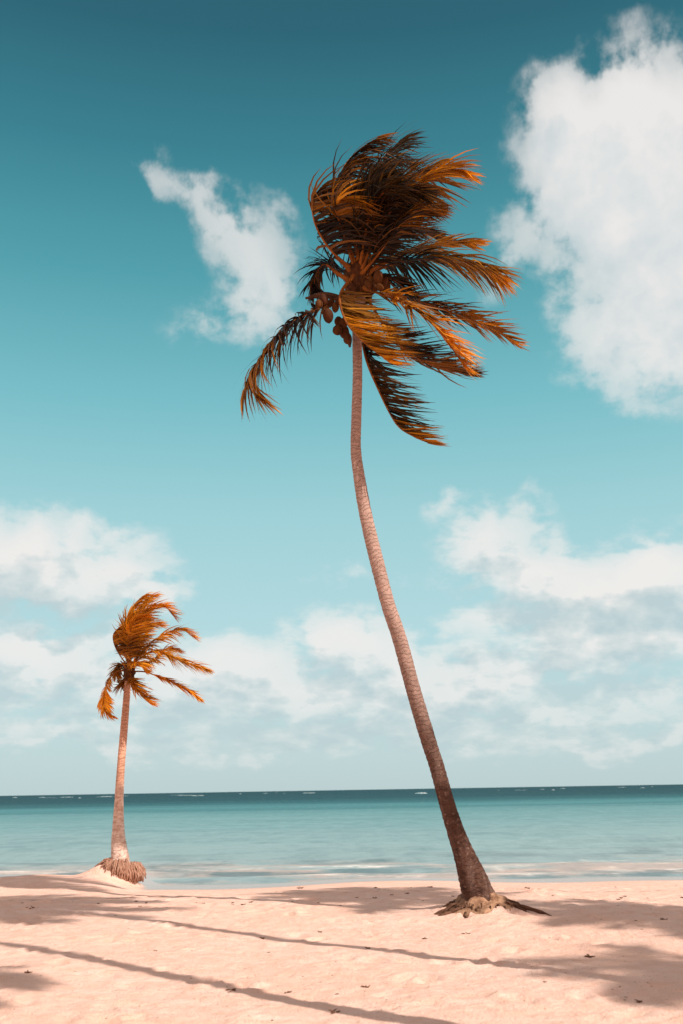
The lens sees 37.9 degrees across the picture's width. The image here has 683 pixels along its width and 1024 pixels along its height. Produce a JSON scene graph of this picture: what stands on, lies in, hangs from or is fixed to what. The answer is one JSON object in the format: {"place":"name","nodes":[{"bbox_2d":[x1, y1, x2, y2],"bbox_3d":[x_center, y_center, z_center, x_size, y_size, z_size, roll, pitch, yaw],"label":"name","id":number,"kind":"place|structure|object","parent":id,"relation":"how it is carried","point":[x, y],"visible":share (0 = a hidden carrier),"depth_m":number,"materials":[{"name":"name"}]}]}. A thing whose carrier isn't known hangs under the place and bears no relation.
{"place":"outdoors","nodes":[
{"label":"outdoors","id":0,"kind":"place"},
{"bbox_2d":[0,863,682,1023],"bbox_3d":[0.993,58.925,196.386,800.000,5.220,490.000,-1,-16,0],"label":"beach","id":1,"kind":"structure","parent":0,"point":[84,957],"depth_m":10.79,"materials":[{"name":"beige sand"}]},
{"bbox_2d":[95,591,215,883],"bbox_3d":[-3.864,4.612,21.101,2.539,6.094,2.180,-1,-16,0],"label":"coconut palm","id":2,"kind":"object","parent":1,"relation":"on","point":[131,639],"visible":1,"depth_m":20.97,"materials":[{"name":"orange plant"}]},
{"bbox_2d":[232,122,551,917],"bbox_3d":[0.874,-0.916,15.433,4.349,13.573,3.784,13,-21,-40],"label":"coconut palm","id":3,"kind":"object","parent":1,"relation":"on","point":[374,216],"visible":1,"depth_m":15.78,"materials":[{"name":"brown plant"}]},
{"bbox_2d":[0,784,682,884],"bbox_3d":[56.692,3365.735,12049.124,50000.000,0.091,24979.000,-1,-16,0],"label":"sea","id":4,"kind":"structure","parent":0,"point":[228,838],"depth_m":45.89,"materials":[{"name":"teal liquid"}]},
{"bbox_2d":[0,0,682,795],"label":"sky","id":5,"kind":"structure","parent":0,"point":[159,159],"materials":[{"name":"blue"}]}
]}

